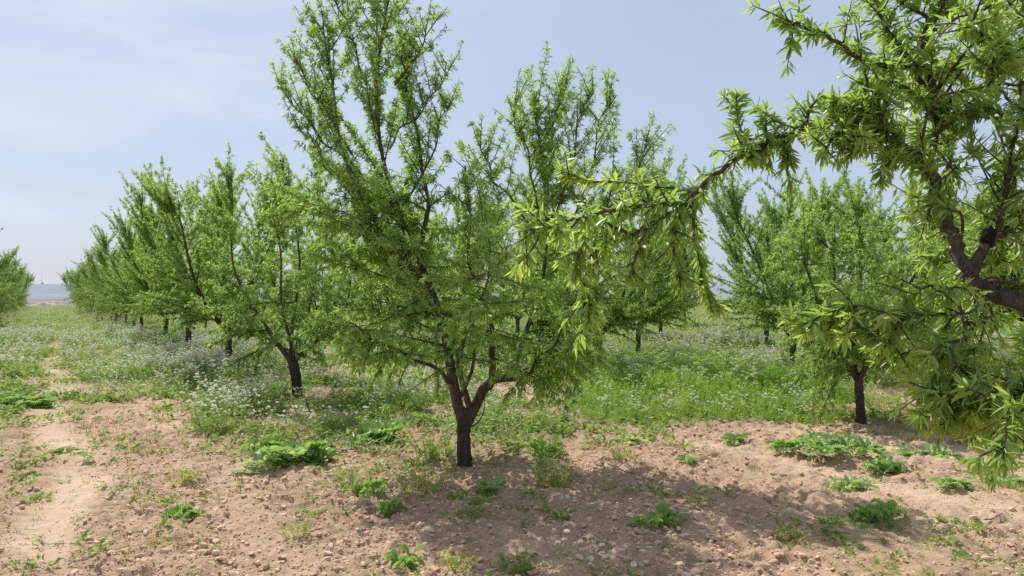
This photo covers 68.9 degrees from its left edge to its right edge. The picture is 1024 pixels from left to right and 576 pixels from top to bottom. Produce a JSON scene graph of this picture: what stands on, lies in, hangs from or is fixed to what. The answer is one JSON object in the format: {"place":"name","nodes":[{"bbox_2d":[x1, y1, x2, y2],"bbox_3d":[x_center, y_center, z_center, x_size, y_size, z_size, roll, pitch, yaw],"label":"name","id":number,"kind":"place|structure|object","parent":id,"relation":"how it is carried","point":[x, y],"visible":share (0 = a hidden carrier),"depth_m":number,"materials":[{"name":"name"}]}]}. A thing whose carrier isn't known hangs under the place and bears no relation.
{"place":"outdoors","nodes":[
{"label":"outdoors","id":0,"kind":"place"},
{"bbox_2d":[0,293,1023,575],"bbox_3d":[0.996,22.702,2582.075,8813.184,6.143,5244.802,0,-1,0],"label":"ground","id":1,"kind":"structure","parent":0,"point":[54,509],"depth_m":6.16,"materials":[{"name":"soil"}]},
{"bbox_2d":[0,248,14,314],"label":"almond tree","id":2,"kind":"object","parent":1,"relation":"on","point":[2,277],"visible":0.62,"depth_m":39.00,"materials":[{"name":"green plant"}]},
{"bbox_2d":[0,246,19,315],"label":"almond tree","id":3,"kind":"object","parent":1,"relation":"on","point":[6,258],"visible":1,"depth_m":34.39,"materials":[{"name":"green plant"}]},
{"bbox_2d":[0,256,21,317],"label":"almond tree","id":4,"kind":"object","parent":1,"relation":"on","point":[9,277],"visible":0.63,"depth_m":44.73,"materials":[{"name":"green plant"}]},
{"bbox_2d":[2,270,20,311],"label":"almond tree","id":5,"kind":"object","parent":1,"relation":"on","point":[14,282],"visible":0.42,"depth_m":49.75,"materials":[{"name":"green plant"}]},
{"bbox_2d":[0,260,27,314],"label":"almond tree","id":6,"kind":"object","parent":1,"relation":"on","point":[18,283],"visible":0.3,"depth_m":54.29,"materials":[{"name":"green plant"}]},
{"bbox_2d":[3,266,26,311],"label":"almond tree","id":7,"kind":"object","parent":1,"relation":"on","point":[17,292],"visible":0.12,"depth_m":59.36,"materials":[{"name":"green plant"}]},
{"bbox_2d":[4,270,32,310],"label":"almond tree","id":8,"kind":"object","parent":1,"relation":"on","point":[24,272],"visible":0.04,"depth_m":74.71,"materials":[{"name":"green plant"}]},
{"bbox_2d":[5,275,35,307],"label":"almond tree","id":9,"kind":"object","parent":1,"relation":"on","point":[30,280],"visible":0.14,"depth_m":69.82,"materials":[{"name":"green plant"}]},
{"bbox_2d":[6,270,35,311],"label":"almond tree","id":10,"kind":"object","parent":1,"relation":"on","point":[20,290],"visible":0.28,"depth_m":64.84,"materials":[{"name":"green plant"}]},
{"bbox_2d":[15,470,41,481],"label":"broadleaf weed","id":11,"kind":"object","parent":1,"relation":"on","point":[35,474],"visible":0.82,"depth_m":7.00,"materials":[{"name":"green plant"}]},
{"bbox_2d":[0,393,59,409],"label":"broadleaf weed","id":12,"kind":"object","parent":1,"relation":"on","point":[10,400],"visible":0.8,"depth_m":11.32,"materials":[{"name":"green plant"}]},
{"bbox_2d":[36,301,53,305],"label":"earth heap","id":13,"kind":"object","parent":1,"relation":"on","point":[45,303],"visible":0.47,"depth_m":111.48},
{"bbox_2d":[48,446,83,454],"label":"broadleaf weed","id":14,"kind":"object","parent":1,"relation":"on","point":[55,451],"visible":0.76,"depth_m":8.20,"materials":[{"name":"green plant"}]},
{"bbox_2d":[63,272,80,305],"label":"almond tree","id":15,"kind":"object","parent":1,"relation":"on","point":[68,279],"visible":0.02,"depth_m":87.23,"materials":[{"name":"green plant"}]},
{"bbox_2d":[57,269,87,308],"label":"almond tree","id":16,"kind":"object","parent":1,"relation":"on","point":[66,283],"visible":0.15,"depth_m":81.78,"materials":[{"name":"green plant"}]},
{"bbox_2d":[65,267,86,309],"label":"almond tree","id":17,"kind":"object","parent":1,"relation":"on","point":[71,273],"visible":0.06,"depth_m":71.77,"materials":[{"name":"green plant"}]},
{"bbox_2d":[65,272,94,311],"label":"almond tree","id":18,"kind":"object","parent":1,"relation":"on","point":[73,283],"visible":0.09,"depth_m":66.01,"materials":[{"name":"green plant"}]},
{"bbox_2d":[70,264,110,310],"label":"almond tree","id":19,"kind":"object","parent":1,"relation":"on","point":[79,286],"visible":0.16,"depth_m":62.12,"materials":[{"name":"green plant"}]},
{"bbox_2d":[70,251,124,317],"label":"almond tree","id":20,"kind":"object","parent":1,"relation":"on","point":[85,274],"visible":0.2,"depth_m":51.61,"materials":[{"name":"green plant"}]},
{"bbox_2d":[75,259,123,312],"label":"almond tree","id":21,"kind":"object","parent":1,"relation":"on","point":[87,288],"visible":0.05,"depth_m":57.25,"materials":[{"name":"green plant"}]},
{"bbox_2d":[85,257,121,321],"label":"almond tree","id":22,"kind":"object","parent":1,"relation":"on","point":[99,285],"visible":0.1,"depth_m":46.85,"materials":[{"name":"green plant"}]},
{"bbox_2d":[83,246,153,323],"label":"almond tree","id":23,"kind":"object","parent":1,"relation":"on","point":[94,267],"visible":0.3,"depth_m":41.99,"materials":[{"name":"green plant"}]},
{"bbox_2d":[87,242,156,326],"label":"almond tree","id":24,"kind":"object","parent":1,"relation":"on","point":[100,254],"visible":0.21,"depth_m":36.62,"materials":[{"name":"green plant"}]},
{"bbox_2d":[90,223,186,332],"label":"almond tree","id":25,"kind":"object","parent":1,"relation":"on","point":[104,242],"visible":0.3,"depth_m":31.60,"materials":[{"name":"green plant"}]},
{"bbox_2d":[101,206,213,336],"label":"almond tree","id":26,"kind":"object","parent":1,"relation":"on","point":[129,240],"visible":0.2,"depth_m":26.16,"materials":[{"name":"green plant"}]},
{"bbox_2d":[146,532,172,547],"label":"grass tuft","id":27,"kind":"object","parent":1,"relation":"on","point":[164,540],"visible":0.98,"depth_m":5.02,"materials":[{"name":"green plant"}]},
{"bbox_2d":[117,171,249,345],"bbox_3d":[-9.579,-0.625,21.764,3.585,5.338,3.760,0,-1,-17],"label":"almond tree","id":28,"kind":"object","parent":1,"relation":"on","point":[146,234],"visible":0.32,"depth_m":21.12,"materials":[{"name":"green plant"}]},
{"bbox_2d":[162,504,206,521],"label":"broadleaf weed","id":29,"kind":"object","parent":1,"relation":"on","point":[194,515],"visible":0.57,"depth_m":5.66,"materials":[{"name":"green plant"}]},
{"bbox_2d":[165,463,203,484],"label":"bushy weed","id":30,"kind":"object","parent":1,"relation":"on","point":[182,478],"visible":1,"depth_m":6.72,"materials":[{"name":"green plant"}]},
{"bbox_2d":[187,409,235,433],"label":"bushy weed","id":31,"kind":"object","parent":1,"relation":"on","point":[200,424],"visible":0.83,"depth_m":9.15,"materials":[{"name":"green plant"}]},
{"bbox_2d":[128,155,311,361],"bbox_3d":[-6.669,-0.421,17.016,3.829,4.769,3.846,0,-1,-25],"label":"almond tree","id":32,"kind":"object","parent":1,"relation":"on","point":[174,228],"visible":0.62,"depth_m":16.44,"materials":[{"name":"green plant"}]},
{"bbox_2d":[247,437,284,450],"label":"broadleaf weed","id":33,"kind":"object","parent":1,"relation":"on","point":[254,444],"visible":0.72,"depth_m":8.12,"materials":[{"name":"green plant"}]},
{"bbox_2d":[251,247,318,319],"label":"almond tree","id":34,"kind":"object","parent":1,"relation":"on","point":[272,283],"visible":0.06,"depth_m":34.90,"materials":[{"name":"green plant"}]},
{"bbox_2d":[227,439,343,472],"bbox_3d":[-2.241,1.627,7.452,1.125,0.239,0.694,0,-1,-19],"label":"broadleaf weed","id":35,"kind":"object","parent":1,"relation":"on","point":[310,451],"visible":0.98,"depth_m":7.37,"materials":[{"name":"green plant"}]},
{"bbox_2d":[184,131,401,397],"bbox_3d":[-3.680,-0.488,12.369,2.984,4.752,3.315,0,-1,-36],"label":"almond tree","id":36,"kind":"object","parent":1,"relation":"on","point":[294,284],"visible":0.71,"depth_m":12.21,"materials":[{"name":"green plant"}]},
{"bbox_2d":[274,512,315,540],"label":"bushy weed","id":37,"kind":"object","parent":1,"relation":"on","point":[298,528],"visible":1,"depth_m":5.18,"materials":[{"name":"green plant"}]},
{"bbox_2d":[285,238,364,317],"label":"almond tree","id":38,"kind":"object","parent":1,"relation":"on","point":[316,306],"visible":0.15,"depth_m":30.11,"materials":[{"name":"green plant"}]},
{"bbox_2d":[310,404,357,426],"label":"bushy weed","id":39,"kind":"object","parent":1,"relation":"on","point":[338,417],"visible":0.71,"depth_m":9.71,"materials":[{"name":"green plant"}]},
{"bbox_2d":[331,456,384,481],"bbox_3d":[-1.417,1.674,6.865,0.488,0.234,0.411,0,-1,0],"label":"bushy weed","id":40,"kind":"object","parent":1,"relation":"on","point":[345,467],"visible":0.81,"depth_m":6.86,"materials":[{"name":"green plant"}]},
{"bbox_2d":[343,473,391,496],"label":"broadleaf weed","id":41,"kind":"object","parent":1,"relation":"on","point":[368,486],"visible":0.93,"depth_m":6.31,"materials":[{"name":"green plant"}]},
{"bbox_2d":[317,231,419,338],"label":"almond tree","id":42,"kind":"object","parent":1,"relation":"on","point":[380,297],"visible":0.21,"depth_m":25.12,"materials":[{"name":"green plant"}]},
{"bbox_2d":[356,421,403,445],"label":"broadleaf weed","id":43,"kind":"object","parent":1,"relation":"on","point":[379,431],"visible":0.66,"depth_m":8.54,"materials":[{"name":"green plant"}]},
{"bbox_2d":[356,241,410,323],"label":"almond tree","id":44,"kind":"object","parent":1,"relation":"on","point":[381,295],"visible":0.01,"depth_m":34.59,"materials":[{"name":"green plant"}]},
{"bbox_2d":[376,497,407,514],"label":"broadleaf weed","id":45,"kind":"object","parent":1,"relation":"on","point":[387,507],"visible":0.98,"depth_m":5.65,"materials":[{"name":"green plant"}]},
{"bbox_2d":[385,543,425,571],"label":"broadleaf weed","id":46,"kind":"object","parent":1,"relation":"on","point":[400,561],"visible":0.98,"depth_m":4.66,"materials":[{"name":"green plant"}]},
{"bbox_2d":[383,462,452,496],"bbox_3d":[-0.761,1.591,6.280,0.570,0.282,0.567,0,-1,35],"label":"bushy weed","id":47,"kind":"object","parent":1,"relation":"on","point":[423,485],"visible":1,"depth_m":6.28,"materials":[{"name":"green plant"}]},
{"bbox_2d":[413,429,441,461],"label":"bushy weed","id":48,"kind":"object","parent":1,"relation":"on","point":[432,456],"visible":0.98,"depth_m":7.53,"materials":[{"name":"green plant"}]},
{"bbox_2d":[405,236,477,330],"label":"almond tree","id":49,"kind":"object","parent":1,"relation":"on","point":[450,268],"visible":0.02,"depth_m":29.71,"materials":[{"name":"green plant"}]},
{"bbox_2d":[436,543,478,571],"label":"bushy weed","id":50,"kind":"object","parent":1,"relation":"on","point":[453,560],"visible":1,"depth_m":4.56,"materials":[{"name":"green plant"}]},
{"bbox_2d":[399,189,516,324],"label":"almond tree","id":51,"kind":"object","parent":1,"relation":"on","point":[501,211],"visible":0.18,"depth_m":20.68,"materials":[{"name":"green plant"}]},
{"bbox_2d":[248,0,677,467],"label":"almond tree","id":52,"kind":"object","parent":1,"relation":"on","point":[405,255],"visible":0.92,"depth_m":7.15,"materials":[{"name":"green plant"}]},
{"bbox_2d":[450,240,509,307],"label":"almond tree","id":53,"kind":"object","parent":1,"relation":"on","point":[482,271],"visible":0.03,"depth_m":37.46,"materials":[{"name":"green plant"}]},
{"bbox_2d":[474,476,506,496],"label":"broadleaf weed","id":54,"kind":"object","parent":1,"relation":"on","point":[487,488],"visible":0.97,"depth_m":6.35,"materials":[{"name":"green plant"}]},
{"bbox_2d":[0,325,1020,505],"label":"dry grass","id":55,"kind":"structure","parent":1,"relation":"on","point":[427,419],"depth_m":9.73,"materials":[{"name":"plant"}]},
{"bbox_2d":[0,303,1021,339],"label":"flowering weeds","id":56,"kind":"object","parent":1,"relation":"on","point":[71,316],"visible":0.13,"depth_m":40.36,"materials":[{"name":"green plant"}]},
{"bbox_2d":[0,373,1023,575],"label":"soil clods","id":57,"kind":"object","parent":1,"relation":"on","point":[679,564],"visible":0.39,"depth_m":5.53,"materials":[{"name":"soil"}]},
{"bbox_2d":[0,321,1023,459],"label":"flowering weeds","id":58,"kind":"object","parent":1,"relation":"on","point":[190,357],"visible":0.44,"depth_m":15.36,"materials":[{"name":"green plant"}]},
{"bbox_2d":[0,393,1023,575],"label":"leaf litter","id":59,"kind":"object","parent":1,"relation":"on","point":[482,497],"visible":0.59,"depth_m":6.12,"materials":[{"name":"plant"}]},
{"bbox_2d":[0,324,1023,471],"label":"weeds","id":60,"kind":"object","parent":1,"relation":"on","point":[11,390],"visible":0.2,"depth_m":10.95,"materials":[{"name":"green plant"}]},
{"bbox_2d":[0,390,1023,575],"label":"grass tufts","id":61,"kind":"object","parent":1,"relation":"on","point":[979,523],"visible":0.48,"depth_m":5.98,"materials":[{"name":"green plant"}]},
{"bbox_2d":[0,306,1023,329],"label":"weeds","id":62,"kind":"object","parent":1,"relation":"on","point":[213,322],"visible":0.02,"depth_m":45.10,"materials":[{"name":"green plant"}]},
{"bbox_2d":[460,203,568,333],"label":"almond tree","id":63,"kind":"object","parent":1,"relation":"on","point":[517,323],"visible":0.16,"depth_m":25.10,"materials":[{"name":"green plant"}]},
{"bbox_2d":[494,544,546,574],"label":"bushy weed","id":64,"kind":"object","parent":1,"relation":"on","point":[517,556],"visible":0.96,"depth_m":4.62,"materials":[{"name":"green plant"}]},
{"bbox_2d":[499,240,564,329],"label":"almond tree","id":65,"kind":"object","parent":1,"relation":"on","point":[511,267],"visible":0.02,"depth_m":32.50,"materials":[{"name":"green plant"}]},
{"bbox_2d":[519,406,557,429],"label":"bushy weed","id":66,"kind":"object","parent":1,"relation":"on","point":[546,420],"visible":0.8,"depth_m":9.26,"materials":[{"name":"green plant"}]},
{"bbox_2d":[521,433,562,458],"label":"broadleaf weed","id":67,"kind":"object","parent":1,"relation":"on","point":[536,443],"visible":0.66,"depth_m":7.74,"materials":[{"name":"green plant"}]},
{"bbox_2d":[519,436,573,489],"bbox_3d":[0.307,1.510,6.513,0.491,0.456,0.469,0,-1,0],"label":"bushy weed","id":68,"kind":"object","parent":1,"relation":"on","point":[546,472],"visible":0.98,"depth_m":6.47,"materials":[{"name":"green plant"}]},
{"bbox_2d":[545,508,577,520],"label":"broadleaf weed","id":69,"kind":"object","parent":1,"relation":"on","point":[564,514],"visible":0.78,"depth_m":5.58,"materials":[{"name":"green plant"}]},
{"bbox_2d":[555,529,582,575],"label":"bushy weed","id":70,"kind":"object","parent":1,"relation":"on","point":[567,531],"visible":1,"depth_m":4.39,"materials":[{"name":"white plant"}]},
{"bbox_2d":[503,153,706,359],"bbox_3d":[1.877,-0.478,15.533,3.998,4.852,4.211,0,-1,41],"label":"almond tree","id":71,"kind":"object","parent":1,"relation":"on","point":[617,318],"visible":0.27,"depth_m":15.43,"materials":[{"name":"green plant"}]},
{"bbox_2d":[579,541,645,575],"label":"bushy weed","id":72,"kind":"object","parent":1,"relation":"on","point":[612,556],"visible":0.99,"depth_m":4.52,"materials":[{"name":"white plant"}]},
{"bbox_2d":[610,445,636,460],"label":"bushy weed","id":73,"kind":"object","parent":1,"relation":"on","point":[617,454],"visible":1,"depth_m":7.46,"materials":[{"name":"green plant"}]},
{"bbox_2d":[614,433,649,445],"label":"broadleaf weed","id":74,"kind":"object","parent":1,"relation":"on","point":[627,438],"visible":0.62,"depth_m":8.46,"materials":[{"name":"green plant"}]},
{"bbox_2d":[572,209,702,351],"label":"almond tree","id":75,"kind":"object","parent":1,"relation":"on","point":[659,315],"visible":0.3,"depth_m":20.22,"materials":[{"name":"green plant"}]},
{"bbox_2d":[626,502,687,529],"bbox_3d":[1.080,1.661,5.474,0.521,0.158,0.300,0,-1,-41],"label":"broadleaf weed","id":76,"kind":"object","parent":1,"relation":"on","point":[661,515],"visible":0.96,"depth_m":5.42,"materials":[{"name":"green plant"}]},
{"bbox_2d":[621,227,711,335],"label":"almond tree","id":77,"kind":"object","parent":1,"relation":"on","point":[681,307],"visible":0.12,"depth_m":27.20,"materials":[{"name":"green plant"}]},
{"bbox_2d":[676,454,697,463],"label":"broadleaf weed","id":78,"kind":"object","parent":1,"relation":"on","point":[687,458],"visible":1,"depth_m":7.44,"materials":[{"name":"green plant"}]},
{"bbox_2d":[673,243,716,323],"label":"almond tree","id":79,"kind":"object","parent":1,"relation":"on","point":[695,295],"visible":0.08,"depth_m":39.92,"materials":[{"name":"green plant"}]},
{"bbox_2d":[577,342,820,397],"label":"umbel herbs","id":80,"kind":"object","parent":1,"relation":"on","point":[737,366],"visible":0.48,"depth_m":13.65,"materials":[{"name":"green plant"}]},
{"bbox_2d":[520,344,939,429],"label":"tall herbs","id":81,"kind":"object","parent":1,"relation":"on","point":[620,372],"visible":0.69,"depth_m":12.00,"materials":[{"name":"green plant"}]},
{"bbox_2d":[547,364,915,425],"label":"herb flowers","id":82,"kind":"object","parent":81,"relation":"attached to","point":[799,406],"visible":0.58,"depth_m":10.70,"materials":[{"name":"green plant"}]},
{"bbox_2d":[719,432,750,444],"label":"broadleaf weed","id":83,"kind":"object","parent":1,"relation":"on","point":[730,437],"visible":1,"depth_m":8.64,"materials":[{"name":"green plant"}]},
{"bbox_2d":[739,464,764,472],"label":"grass tuft","id":84,"kind":"object","parent":1,"relation":"on","point":[754,469],"visible":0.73,"depth_m":7.21,"materials":[{"name":"beige plant"}]},
{"bbox_2d":[498,0,1023,492],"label":"almond tree","id":85,"kind":"object","parent":1,"relation":"on","point":[952,352],"visible":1,"depth_m":2.44,"materials":[{"name":"green plant"}]},
{"bbox_2d":[707,184,846,343],"bbox_3d":[8.232,-0.680,24.243,4.150,5.424,4.223,0,-1,-26],"label":"almond tree","id":86,"kind":"object","parent":1,"relation":"on","point":[730,248],"visible":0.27,"depth_m":24.02,"materials":[{"name":"green plant"}]},
{"bbox_2d":[769,521,807,541],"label":"bushy weed","id":87,"kind":"object","parent":1,"relation":"on","point":[796,537],"visible":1,"depth_m":5.08,"materials":[{"name":"green plant"}]},
{"bbox_2d":[710,165,876,366],"bbox_3d":[6.203,-0.348,16.144,3.164,4.710,3.317,0,-1,43],"label":"almond tree","id":88,"kind":"object","parent":1,"relation":"on","point":[733,196],"visible":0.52,"depth_m":16.08,"materials":[{"name":"green plant"}]},
{"bbox_2d":[766,428,828,451],"bbox_3d":[3.158,1.657,8.145,0.908,0.149,0.554,0,-1,-32],"label":"broadleaf weed","id":89,"kind":"object","parent":1,"relation":"on","point":[782,444],"visible":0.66,"depth_m":8.05,"materials":[{"name":"green plant"}]},
{"bbox_2d":[790,433,895,457],"bbox_3d":[3.385,1.598,7.695,0.973,0.167,0.755,0,-1,0],"label":"broadleaf weed","id":90,"kind":"object","parent":1,"relation":"on","point":[838,443],"visible":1,"depth_m":7.63,"materials":[{"name":"green plant"}]},
{"bbox_2d":[822,474,879,491],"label":"broadleaf weed","id":91,"kind":"object","parent":1,"relation":"on","point":[853,482],"visible":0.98,"depth_m":6.55,"materials":[{"name":"green plant"}]},
{"bbox_2d":[845,540,864,548],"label":"broadleaf weed","id":92,"kind":"object","parent":1,"relation":"on","point":[858,544],"visible":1,"depth_m":4.99,"materials":[{"name":"green plant"}]},
{"bbox_2d":[802,200,912,313],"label":"almond tree","id":93,"kind":"object","parent":1,"relation":"on","point":[850,258],"visible":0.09,"depth_m":23.86,"materials":[{"name":"green plant"}]},
{"bbox_2d":[849,522,866,528],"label":"broadleaf weed","id":94,"kind":"object","parent":1,"relation":"on","point":[860,526],"visible":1,"depth_m":5.33,"materials":[{"name":"green plant"}]},
{"bbox_2d":[762,160,991,424],"bbox_3d":[4.768,0.119,9.956,2.917,3.757,2.959,0,-1,33],"label":"almond tree","id":95,"kind":"object","parent":1,"relation":"on","point":[826,364],"visible":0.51,"depth_m":9.84,"materials":[{"name":"green plant"}]},
{"bbox_2d":[848,498,906,526],"bbox_3d":[2.735,1.666,5.586,0.433,0.158,0.392,0,-1,0],"label":"broadleaf weed","id":96,"kind":"object","parent":1,"relation":"on","point":[881,510],"visible":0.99,"depth_m":5.56,"materials":[{"name":"green plant"}]},
{"bbox_2d":[861,455,906,475],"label":"broadleaf weed","id":97,"kind":"object","parent":1,"relation":"on","point":[884,463],"visible":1,"depth_m":7.11,"materials":[{"name":"green plant"}]},
{"bbox_2d":[817,162,1021,331],"bbox_3d":[9.906,-0.493,17.947,4.256,4.904,4.041,0,-1,-17],"label":"almond tree","id":98,"kind":"object","parent":1,"relation":"on","point":[887,249],"visible":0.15,"depth_m":18.01,"materials":[{"name":"green plant"}]},
{"bbox_2d":[891,442,964,459],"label":"broadleaf weed","id":99,"kind":"object","parent":1,"relation":"on","point":[908,451],"visible":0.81,"depth_m":7.78,"materials":[{"name":"green plant"}]},
{"bbox_2d":[927,475,973,490],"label":"broadleaf weed","id":100,"kind":"object","parent":1,"relation":"on","point":[948,480],"visible":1,"depth_m":6.49,"materials":[{"name":"green plant"}]},
{"bbox_2d":[950,419,990,445],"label":"bushy weed","id":101,"kind":"object","parent":1,"relation":"on","point":[974,437],"visible":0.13,"depth_m":8.54,"materials":[{"name":"green plant"}]},
{"bbox_2d":[953,200,1023,323],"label":"almond tree","id":102,"kind":"object","parent":1,"relation":"on","point":[1019,291],"visible":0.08,"depth_m":19.73,"materials":[{"name":"green plant"}]},
{"bbox_2d":[958,175,1023,317],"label":"almond tree","id":103,"kind":"object","parent":1,"relation":"on","point":[1013,279],"visible":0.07,"depth_m":19.71,"materials":[{"name":"green plant"}]},
{"bbox_2d":[961,469,1023,485],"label":"broadleaf weed","id":104,"kind":"object","parent":1,"relation":"on","point":[1019,478],"visible":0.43,"depth_m":6.75,"materials":[{"name":"green plant"}]},
{"bbox_2d":[0,0,1023,285],"label":"sky","id":105,"kind":"structure","parent":0,"point":[91,91],"materials":[{"name":"blue"}]},
{"bbox_2d":[26,284,1006,293],"bbox_3d":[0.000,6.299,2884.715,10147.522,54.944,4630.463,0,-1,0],"label":"hill","id":106,"kind":"structure","parent":0,"point":[45,288],"depth_m":2729.63,"materials":[{"name":"grey"}]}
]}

